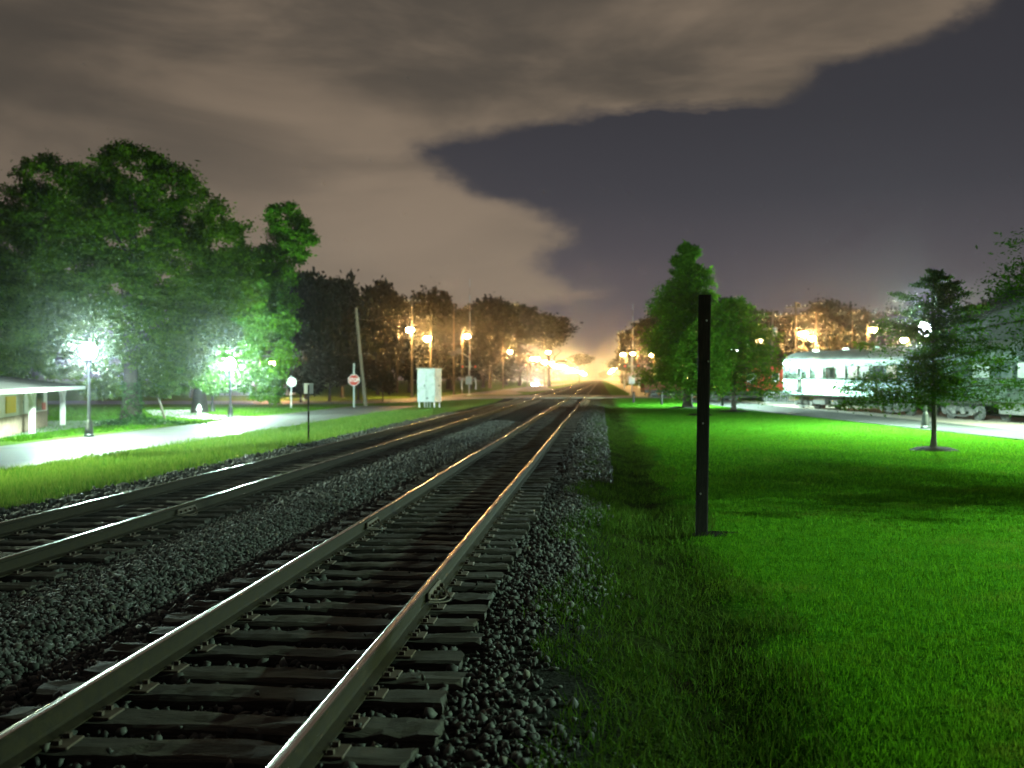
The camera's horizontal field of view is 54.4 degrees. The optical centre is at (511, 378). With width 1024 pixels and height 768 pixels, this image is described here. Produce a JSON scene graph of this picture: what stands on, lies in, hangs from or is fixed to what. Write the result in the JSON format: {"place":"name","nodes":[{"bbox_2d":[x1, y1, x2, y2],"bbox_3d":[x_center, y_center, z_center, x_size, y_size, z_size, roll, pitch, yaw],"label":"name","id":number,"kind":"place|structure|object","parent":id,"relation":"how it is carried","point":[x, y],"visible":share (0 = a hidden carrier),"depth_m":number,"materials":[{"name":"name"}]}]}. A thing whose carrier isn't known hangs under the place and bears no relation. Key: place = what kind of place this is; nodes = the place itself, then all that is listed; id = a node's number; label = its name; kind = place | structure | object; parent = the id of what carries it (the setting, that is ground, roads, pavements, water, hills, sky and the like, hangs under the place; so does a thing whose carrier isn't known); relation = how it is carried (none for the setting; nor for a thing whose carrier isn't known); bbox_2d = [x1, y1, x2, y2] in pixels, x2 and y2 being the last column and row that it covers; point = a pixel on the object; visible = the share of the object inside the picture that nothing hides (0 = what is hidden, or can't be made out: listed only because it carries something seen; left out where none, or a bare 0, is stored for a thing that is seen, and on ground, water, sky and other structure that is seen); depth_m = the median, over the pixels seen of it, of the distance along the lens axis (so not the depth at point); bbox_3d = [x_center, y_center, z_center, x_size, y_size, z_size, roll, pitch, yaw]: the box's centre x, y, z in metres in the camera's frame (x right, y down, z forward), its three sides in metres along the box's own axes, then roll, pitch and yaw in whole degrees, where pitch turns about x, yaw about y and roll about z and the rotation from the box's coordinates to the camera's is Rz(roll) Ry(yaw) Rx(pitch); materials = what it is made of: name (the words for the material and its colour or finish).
{"place":"outdoors","nodes":[
{"label":"outdoors","id":0,"kind":"place"},
{"bbox_2d":[10,421,100,435],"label":"side path","id":1,"kind":"structure","parent":0,"point":[53,422],"depth_m":49.43,"materials":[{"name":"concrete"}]},
{"bbox_2d":[146,409,259,419],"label":"side path","id":2,"kind":"structure","parent":0,"point":[192,416],"depth_m":64.41,"materials":[{"name":"concrete"}]},
{"bbox_2d":[227,357,232,416],"bbox_3d":[-17.600,0.500,62.200,0.595,3.800,0.595,0,0,5],"label":"lamp post","id":3,"kind":"object","parent":2,"relation":"on","point":[230,411],"visible":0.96,"depth_m":62.14,"materials":[{"name":"grey metal"}]},
{"bbox_2d":[0,406,415,470],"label":"road","id":4,"kind":"structure","parent":0,"point":[27,453],"depth_m":41.02,"materials":[{"name":"concrete"}]},
{"bbox_2d":[83,341,93,436],"bbox_3d":[-17.433,0.393,41.011,0.595,4.014,0.595,0,0,5],"label":"lamp post","id":5,"kind":"object","parent":4,"relation":"on","point":[88,429],"visible":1,"depth_m":40.95,"materials":[{"name":"grey metal"}]},
{"bbox_2d":[348,364,359,406],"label":"stop sign","id":6,"kind":"object","parent":4,"relation":"on","point":[353,380],"visible":1,"depth_m":83.01,"materials":[{"name":"metal"}]},
{"bbox_2d":[220,371,294,394],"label":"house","id":7,"kind":"structure","parent":0,"point":[236,393],"depth_m":145.85,"materials":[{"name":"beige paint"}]},
{"bbox_2d":[47,395,922,403],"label":"crossing road","id":8,"kind":"structure","parent":0,"point":[404,400],"depth_m":99.70,"materials":[{"name":"asphalt"}]},
{"bbox_2d":[411,382,577,397],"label":"road","id":9,"kind":"structure","parent":0,"point":[485,392],"depth_m":203.42,"materials":[{"name":"asphalt"}]},
{"bbox_2d":[481,390,521,394],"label":"gravel bank","id":10,"kind":"structure","parent":0,"point":[504,392],"depth_m":147.85,"materials":[{"name":"gravel"}]},
{"bbox_2d":[0,380,1023,767],"bbox_3d":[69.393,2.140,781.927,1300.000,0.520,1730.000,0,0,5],"label":"ground","id":11,"kind":"structure","parent":0,"point":[568,682],"depth_m":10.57,"materials":[{"name":"plant"}]},
{"bbox_2d":[0,376,85,437],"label":"shelter","id":12,"kind":"object","parent":11,"relation":"on","point":[23,404],"visible":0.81,"depth_m":43.53,"materials":[{"name":"beige paint"}]},
{"bbox_2d":[0,150,89,414],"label":"broadleaf tree","id":13,"kind":"object","parent":11,"relation":"on","point":[23,229],"visible":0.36,"depth_m":64.88,"materials":[{"name":"green plant"}]},
{"bbox_2d":[9,302,102,398],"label":"background tree","id":14,"kind":"object","parent":11,"relation":"on","point":[58,359],"visible":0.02,"depth_m":119.97,"materials":[{"name":"green plant"}]},
{"bbox_2d":[0,137,270,419],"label":"broadleaf tree","id":15,"kind":"object","parent":11,"relation":"on","point":[131,345],"visible":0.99,"depth_m":53.42,"materials":[{"name":"green plant"}]},
{"bbox_2d":[117,380,144,420],"bbox_3d":[-20.068,1.307,52.870,0.991,2.484,1.631,0,0,44],"label":"ivy","id":16,"kind":"object","parent":15,"relation":"attached to","point":[129,391],"visible":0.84,"depth_m":52.61,"materials":[{"name":"green plant"}]},
{"bbox_2d":[75,414,209,425],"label":"grass","id":17,"kind":"structure","parent":11,"relation":"on","point":[140,419],"depth_m":52.20,"materials":[{"name":"green plant"}]},
{"bbox_2d":[0,405,335,441],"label":"lawn grass","id":18,"kind":"structure","parent":11,"relation":"on","point":[50,434],"depth_m":61.40,"materials":[{"name":"plant"}]},
{"bbox_2d":[0,502,362,731],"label":"ballast","id":19,"kind":"structure","parent":11,"relation":"on","point":[27,618],"depth_m":9.20,"materials":[{"name":"gravel"}]},
{"bbox_2d":[138,315,239,397],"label":"background tree","id":20,"kind":"object","parent":11,"relation":"on","point":[191,393],"visible":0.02,"depth_m":124.64,"materials":[{"name":"green plant"}]},
{"bbox_2d":[0,448,405,597],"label":"ballast","id":21,"kind":"structure","parent":11,"relation":"on","point":[58,569],"depth_m":12.47,"materials":[{"name":"gravel"}]},
{"bbox_2d":[0,408,432,509],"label":"rough grass","id":22,"kind":"structure","parent":11,"relation":"on","point":[63,479],"depth_m":27.02,"materials":[{"name":"plant"}]},
{"bbox_2d":[0,412,458,521],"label":"ballast","id":23,"kind":"structure","parent":11,"relation":"on","point":[22,510],"depth_m":20.71,"materials":[{"name":"gravel"}]},
{"bbox_2d":[150,200,320,412],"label":"broadleaf tree","id":24,"kind":"object","parent":11,"relation":"on","point":[262,330],"visible":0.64,"depth_m":68.82,"materials":[{"name":"green plant"}]},
{"bbox_2d":[217,307,300,398],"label":"background tree","id":25,"kind":"object","parent":11,"relation":"on","point":[268,353],"visible":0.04,"depth_m":118.01,"materials":[{"name":"green plant"}]},
{"bbox_2d":[20,476,548,767],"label":"ballast","id":26,"kind":"structure","parent":11,"relation":"on","point":[429,712],"depth_m":6.46,"materials":[{"name":"gravel"}]},
{"bbox_2d":[287,376,295,407],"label":"round sign","id":27,"kind":"object","parent":11,"relation":"on","point":[291,382],"visible":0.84,"depth_m":81.92,"materials":[{"name":"metal"}]},
{"bbox_2d":[0,381,589,598],"bbox_3d":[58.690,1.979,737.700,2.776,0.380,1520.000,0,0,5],"label":"railway track","id":28,"kind":"structure","parent":11,"relation":"on","point":[66,544],"depth_m":15.31,"materials":[{"name":"metal"}]},
{"bbox_2d":[0,382,597,767],"bbox_3d":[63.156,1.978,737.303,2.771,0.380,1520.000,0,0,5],"label":"railway track","id":29,"kind":"structure","parent":11,"relation":"on","point":[530,452],"depth_m":7.29,"materials":[{"name":"metal"}]},
{"bbox_2d":[41,518,513,767],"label":"loose stones","id":30,"kind":"object","parent":29,"relation":"on","point":[45,747],"visible":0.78,"depth_m":7.21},
{"bbox_2d":[280,360,327,402],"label":"background tree","id":31,"kind":"object","parent":11,"relation":"on","point":[299,373],"visible":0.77,"depth_m":99.93,"materials":[{"name":"green plant"}]},
{"bbox_2d":[304,383,312,440],"bbox_3d":[-6.750,1.112,33.022,0.296,1.927,0.124,0,0,-7],"label":"marker sign","id":32,"kind":"object","parent":11,"relation":"on","point":[308,388],"visible":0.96,"depth_m":33.04,"materials":[{"name":"grey metal"}]},
{"bbox_2d":[276,266,353,398],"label":"background tree","id":33,"kind":"object","parent":11,"relation":"on","point":[324,304],"visible":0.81,"depth_m":115.49,"materials":[{"name":"green plant"}]},
{"bbox_2d":[303,344,368,400],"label":"background tree","id":34,"kind":"object","parent":11,"relation":"on","point":[337,369],"visible":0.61,"depth_m":102.42,"materials":[{"name":"green plant"}]},
{"bbox_2d":[301,268,382,397],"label":"background tree","id":35,"kind":"object","parent":11,"relation":"on","point":[349,289],"visible":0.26,"depth_m":127.41,"materials":[{"name":"green plant"}]},
{"bbox_2d":[355,308,366,405],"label":"utility pole","id":36,"kind":"object","parent":11,"relation":"on","point":[361,365],"visible":0.95,"depth_m":87.93,"materials":[{"name":"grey wood"}]},
{"bbox_2d":[343,355,381,399],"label":"background tree","id":37,"kind":"object","parent":11,"relation":"on","point":[370,365],"visible":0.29,"depth_m":107.01,"materials":[{"name":"green plant"}]},
{"bbox_2d":[242,420,520,510],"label":"ballast","id":38,"kind":"structure","parent":11,"relation":"on","point":[346,488],"depth_m":20.34,"materials":[{"name":"gravel"}]},
{"bbox_2d":[346,275,418,394],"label":"background tree","id":39,"kind":"object","parent":11,"relation":"on","point":[388,302],"visible":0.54,"depth_m":148.05,"materials":[{"name":"green plant"}]},
{"bbox_2d":[368,360,397,401],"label":"background tree","id":40,"kind":"object","parent":11,"relation":"on","point":[384,379],"visible":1,"depth_m":95.40,"materials":[{"name":"green plant"}]},
{"bbox_2d":[372,294,429,392],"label":"background tree","id":41,"kind":"object","parent":11,"relation":"on","point":[420,331],"visible":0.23,"depth_m":171.78,"materials":[{"name":"green plant"}]},
{"bbox_2d":[403,298,420,396],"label":"utility pole","id":42,"kind":"object","parent":11,"relation":"on","point":[411,327],"visible":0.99,"depth_m":123.88,"materials":[{"name":"wood"}]},
{"bbox_2d":[384,337,449,391],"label":"background tree","id":43,"kind":"object","parent":11,"relation":"on","point":[422,353],"visible":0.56,"depth_m":176.86,"materials":[{"name":"green plant"}]},
{"bbox_2d":[425,317,431,367],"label":"street lamp","id":44,"kind":"object","parent":11,"relation":"on","point":[430,337],"visible":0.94,"depth_m":129.90,"materials":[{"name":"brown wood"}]},
{"bbox_2d":[416,368,441,407],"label":"signal cabinet","id":45,"kind":"object","parent":11,"relation":"on","point":[428,384],"visible":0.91,"depth_m":83.38,"materials":[{"name":"silver metal"}]},
{"bbox_2d":[409,276,459,362],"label":"background tree","id":46,"kind":"object","parent":11,"relation":"on","point":[437,309],"visible":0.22,"depth_m":193.30,"materials":[{"name":"green plant"}]},
{"bbox_2d":[453,303,454,394],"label":"utility pole","id":47,"kind":"object","parent":11,"relation":"on","point":[453,350],"visible":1,"depth_m":149.90,"materials":[{"name":"brown wood"}]},
{"bbox_2d":[441,355,485,389],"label":"background tree","id":48,"kind":"object","parent":11,"relation":"on","point":[448,380],"visible":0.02,"depth_m":224.71,"materials":[{"name":"green plant"}]},
{"bbox_2d":[450,290,477,394],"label":"crossing gate","id":49,"kind":"structure","parent":11,"relation":"on","point":[468,379],"depth_m":115.69,"materials":[{"name":"metal"}]},
{"bbox_2d":[442,307,485,389],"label":"background tree","id":50,"kind":"object","parent":11,"relation":"on","point":[462,324],"visible":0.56,"depth_m":211.84,"materials":[{"name":"green plant"}]},
{"bbox_2d":[461,332,468,393],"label":"street lamp","id":51,"kind":"object","parent":11,"relation":"on","point":[462,336],"visible":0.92,"depth_m":157.89,"materials":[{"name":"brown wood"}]},
{"bbox_2d":[294,350,652,387],"bbox_3d":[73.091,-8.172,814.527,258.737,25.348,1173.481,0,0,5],"label":"distant wood","id":52,"kind":"object","parent":11,"relation":"on","point":[535,374],"visible":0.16,"depth_m":847.45,"materials":[{"name":"plant"}]},
{"bbox_2d":[452,308,504,388],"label":"background tree","id":53,"kind":"object","parent":11,"relation":"on","point":[487,355],"visible":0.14,"depth_m":231.54,"materials":[{"name":"green plant"}]},
{"bbox_2d":[460,353,523,387],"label":"background tree","id":54,"kind":"object","parent":11,"relation":"on","point":[496,372],"visible":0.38,"depth_m":266.64,"materials":[{"name":"green plant"}]},
{"bbox_2d":[457,292,537,387],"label":"background tree","id":55,"kind":"object","parent":11,"relation":"on","point":[498,313],"visible":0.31,"depth_m":246.59,"materials":[{"name":"green plant"}]},
{"bbox_2d":[502,341,510,388],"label":"street lamp","id":56,"kind":"object","parent":11,"relation":"on","point":[503,368],"visible":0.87,"depth_m":246.93,"materials":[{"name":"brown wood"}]},
{"bbox_2d":[472,346,541,384],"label":"background tree","id":57,"kind":"object","parent":11,"relation":"on","point":[522,363],"visible":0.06,"depth_m":377.34,"materials":[{"name":"green plant"}]},
{"bbox_2d":[413,478,634,767],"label":"ballast","id":58,"kind":"structure","parent":11,"relation":"on","point":[519,721],"depth_m":7.43,"materials":[{"name":"gravel"}]},
{"bbox_2d":[507,302,557,385],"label":"background tree","id":59,"kind":"object","parent":11,"relation":"on","point":[525,313],"visible":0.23,"depth_m":335.26,"materials":[{"name":"green plant"}]},
{"bbox_2d":[515,386,554,391],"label":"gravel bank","id":60,"kind":"structure","parent":11,"relation":"on","point":[533,388],"depth_m":186.82,"materials":[{"name":"gravel"}]},
{"bbox_2d":[543,342,548,386],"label":"street lamp","id":61,"kind":"object","parent":11,"relation":"on","point":[544,366],"visible":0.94,"depth_m":261.95,"materials":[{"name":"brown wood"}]},
{"bbox_2d":[515,313,582,386],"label":"background tree","id":62,"kind":"object","parent":11,"relation":"on","point":[551,331],"visible":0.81,"depth_m":295.08,"materials":[{"name":"green plant"}]},
{"bbox_2d":[562,353,595,382],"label":"background tree","id":63,"kind":"object","parent":11,"relation":"on","point":[579,359],"visible":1,"depth_m":615.38,"materials":[{"name":"green plant"}]},
{"bbox_2d":[553,405,613,483],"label":"ballast","id":64,"kind":"structure","parent":11,"relation":"on","point":[577,453],"depth_m":26.89,"materials":[{"name":"gravel"}]},
{"bbox_2d":[598,370,618,380],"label":"background tree","id":65,"kind":"object","parent":11,"relation":"on","point":[605,374],"visible":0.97,"depth_m":1196.97,"materials":[{"name":"green plant"}]},
{"bbox_2d":[602,358,639,383],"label":"background tree","id":66,"kind":"object","parent":11,"relation":"on","point":[616,365],"visible":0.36,"depth_m":419.75,"materials":[{"name":"green plant"}]},
{"bbox_2d":[614,316,648,373],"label":"background tree","id":67,"kind":"object","parent":11,"relation":"on","point":[626,345],"visible":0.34,"depth_m":328.62,"materials":[{"name":"green plant"}]},
{"bbox_2d":[623,321,640,394],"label":"crossing gate","id":68,"kind":"structure","parent":11,"relation":"on","point":[630,378],"depth_m":113.64,"materials":[{"name":"metal"}]},
{"bbox_2d":[629,303,664,364],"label":"background tree","id":69,"kind":"object","parent":11,"relation":"on","point":[648,322],"visible":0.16,"depth_m":285.06,"materials":[{"name":"green plant"}]},
{"bbox_2d":[505,405,863,767],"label":"weeds","id":70,"kind":"object","parent":11,"relation":"on","point":[789,732],"visible":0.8,"depth_m":7.60,"materials":[{"name":"plant"}]},
{"bbox_2d":[624,239,748,405],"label":"cypress tree","id":71,"kind":"object","parent":11,"relation":"on","point":[682,289],"visible":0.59,"depth_m":71.70,"materials":[{"name":"green plant"}]},
{"bbox_2d":[695,294,710,536],"bbox_3d":[2.589,0.632,13.482,0.217,3.537,0.161,0,0,11],"label":"black post","id":72,"kind":"object","parent":11,"relation":"on","point":[703,405],"visible":0.94,"depth_m":13.42,"materials":[{"name":"metal"}]},
{"bbox_2d":[686,531,738,536],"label":"bare soil","id":73,"kind":"structure","parent":11,"relation":"on","point":[716,533],"depth_m":13.49,"materials":[{"name":"soil"}]},
{"bbox_2d":[719,410,748,411],"bbox_3d":[14.299,2.050,64.062,2.101,0.140,2.104,0,0,5],"label":"mulch ring","id":74,"kind":"object","parent":11,"relation":"on","point":[733,411],"visible":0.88,"depth_m":63.44,"materials":[{"name":"soil"}]},
{"bbox_2d":[659,295,800,409],"bbox_3d":[14.165,-1.585,64.236,8.218,7.592,8.696,0,0,-41],"label":"cypress tree","id":75,"kind":"object","parent":74,"relation":"on","point":[748,341],"visible":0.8,"depth_m":63.15,"materials":[{"name":"green plant"}]},
{"bbox_2d":[714,296,770,350],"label":"background tree","id":76,"kind":"object","parent":11,"relation":"on","point":[751,311],"depth_m":174.31,"materials":[{"name":"green plant"}]},
{"bbox_2d":[754,308,793,359],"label":"background tree","id":77,"kind":"object","parent":11,"relation":"on","point":[785,346],"visible":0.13,"depth_m":187.84,"materials":[{"name":"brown plant"}]},
{"bbox_2d":[764,312,784,358],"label":"utility pole","id":78,"kind":"object","parent":11,"relation":"on","point":[775,328],"visible":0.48,"depth_m":107.88,"materials":[{"name":"brown wood"}]},
{"bbox_2d":[776,310,814,344],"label":"background tree","id":79,"kind":"object","parent":11,"relation":"on","point":[784,318],"visible":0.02,"depth_m":226.81,"materials":[{"name":"brown plant"}]},
{"bbox_2d":[785,303,806,352],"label":"utility pole","id":80,"kind":"object","parent":11,"relation":"on","point":[796,307],"visible":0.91,"depth_m":125.95,"materials":[{"name":"brown wood"}]},
{"bbox_2d":[810,312,816,349],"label":"street lamp","id":81,"kind":"object","parent":11,"relation":"on","point":[815,338],"visible":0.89,"depth_m":139.90,"materials":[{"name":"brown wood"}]},
{"bbox_2d":[779,288,856,353],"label":"background tree","id":82,"kind":"object","parent":11,"relation":"on","point":[828,311],"visible":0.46,"depth_m":219.52,"materials":[{"name":"brown plant"}]},
{"bbox_2d":[622,413,1023,539],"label":"lawn grass","id":83,"kind":"structure","parent":11,"relation":"on","point":[906,451],"depth_m":22.80,"materials":[{"name":"plant"}]},
{"bbox_2d":[823,305,883,350],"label":"background tree","id":84,"kind":"object","parent":11,"relation":"on","point":[840,336],"visible":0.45,"depth_m":211.29,"materials":[{"name":"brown plant"}]},
{"bbox_2d":[741,401,1023,429],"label":"yard","id":85,"kind":"structure","parent":11,"relation":"on","point":[1016,423],"depth_m":56.35,"materials":[{"name":"concrete"}]},
{"bbox_2d":[764,392,794,403],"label":"railing","id":86,"kind":"object","parent":85,"relation":"on","point":[778,402],"visible":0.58,"depth_m":83.99,"materials":[{"name":"metal"}]},
{"bbox_2d":[863,302,920,348],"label":"background tree","id":87,"kind":"object","parent":11,"relation":"on","point":[890,312],"visible":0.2,"depth_m":197.37,"materials":[{"name":"brown plant"}]},
{"bbox_2d":[910,446,958,451],"bbox_3d":[12.437,2.050,29.462,1.503,0.140,1.500,0,0,5],"label":"mulch ring","id":88,"kind":"object","parent":11,"relation":"on","point":[934,448],"visible":0.88,"depth_m":29.04,"materials":[{"name":"soil"}]},
{"bbox_2d":[828,268,1023,445],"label":"cypress tree","id":89,"kind":"object","parent":88,"relation":"on","point":[935,377],"visible":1,"depth_m":28.96,"materials":[{"name":"green plant"}]},
{"bbox_2d":[936,299,984,340],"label":"background tree","id":90,"kind":"object","parent":11,"relation":"on","point":[960,314],"depth_m":139.38,"materials":[{"name":"green plant"}]},
{"bbox_2d":[925,228,1023,368],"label":"cypress tree","id":91,"kind":"object","parent":11,"relation":"on","point":[1016,288],"visible":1,"depth_m":24.24,"materials":[{"name":"green plant"}]},
{"bbox_2d":[968,283,1022,317],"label":"background tree","id":92,"kind":"object","parent":11,"relation":"on","point":[992,302],"visible":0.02,"depth_m":120.06,"materials":[{"name":"green plant"}]},
{"bbox_3d":[10.803,2.050,57.249,1.704,0.140,1.700,0,0,5],"label":"mulch ring","id":93,"kind":"object","parent":11,"relation":"on","visible":0},
{"bbox_2d":[661,318,739,402],"bbox_3d":[10.839,-0.676,57.410,4.382,5.766,5.458,0,0,18],"label":"cypress tree","id":94,"kind":"object","parent":93,"relation":"on","point":[685,372],"visible":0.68,"depth_m":56.62,"materials":[{"name":"green plant"}]},
{"bbox_2d":[0,0,1023,380],"label":"sky","id":95,"kind":"structure","parent":0,"point":[553,156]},
{"bbox_2d":[606,381,659,395],"bbox_3d":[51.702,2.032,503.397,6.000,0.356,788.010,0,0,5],"label":"road","id":96,"kind":"structure","parent":0,"point":[636,390],"depth_m":214.16,"materials":[{"name":"asphalt"}]},
{"bbox_2d":[578,503,714,542],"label":"tall grass","id":97,"kind":"structure","parent":0,"point":[660,515],"depth_m":14.64,"materials":[{"name":"plant"}]},
{"bbox_2d":[680,398,1023,439],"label":"path","id":98,"kind":"structure","parent":0,"point":[963,429],"depth_m":50.43,"materials":[{"name":"concrete"}]},
{"bbox_2d":[920,342,930,428],"bbox_3d":[17.361,-0.233,41.791,0.595,4.687,0.595,0,0,5],"label":"lamp post","id":99,"kind":"object","parent":98,"relation":"on","point":[925,423],"visible":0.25,"depth_m":41.68,"materials":[{"name":"grey metal"}]},
{"bbox_2d":[950,296,1023,405],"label":"gabled building","id":100,"kind":"structure","parent":0,"point":[992,313],"depth_m":78.47,"materials":[{"name":"grey"}]},
{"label":"railway track","id":101,"kind":"object","parent":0,"visible":0},
{"bbox_2d":[640,382,753,398],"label":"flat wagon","id":102,"kind":"object","parent":101,"relation":"on","point":[652,392],"visible":0.2,"depth_m":102.82,"materials":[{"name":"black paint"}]},
{"bbox_2d":[710,363,788,401],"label":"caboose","id":103,"kind":"object","parent":101,"relation":"on","point":[762,398],"visible":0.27,"depth_m":94.95,"materials":[{"name":"red paint"}]},
{"bbox_2d":[783,345,943,415],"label":"passenger car","id":104,"kind":"object","parent":101,"relation":"on","point":[816,374],"visible":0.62,"depth_m":67.32,"materials":[{"name":"silver metal"}]},
{"bbox_2d":[923,337,1023,419],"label":"passenger car","id":105,"kind":"object","parent":101,"relation":"on","point":[949,411],"visible":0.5,"depth_m":50.97,"materials":[{"name":"silver metal"}]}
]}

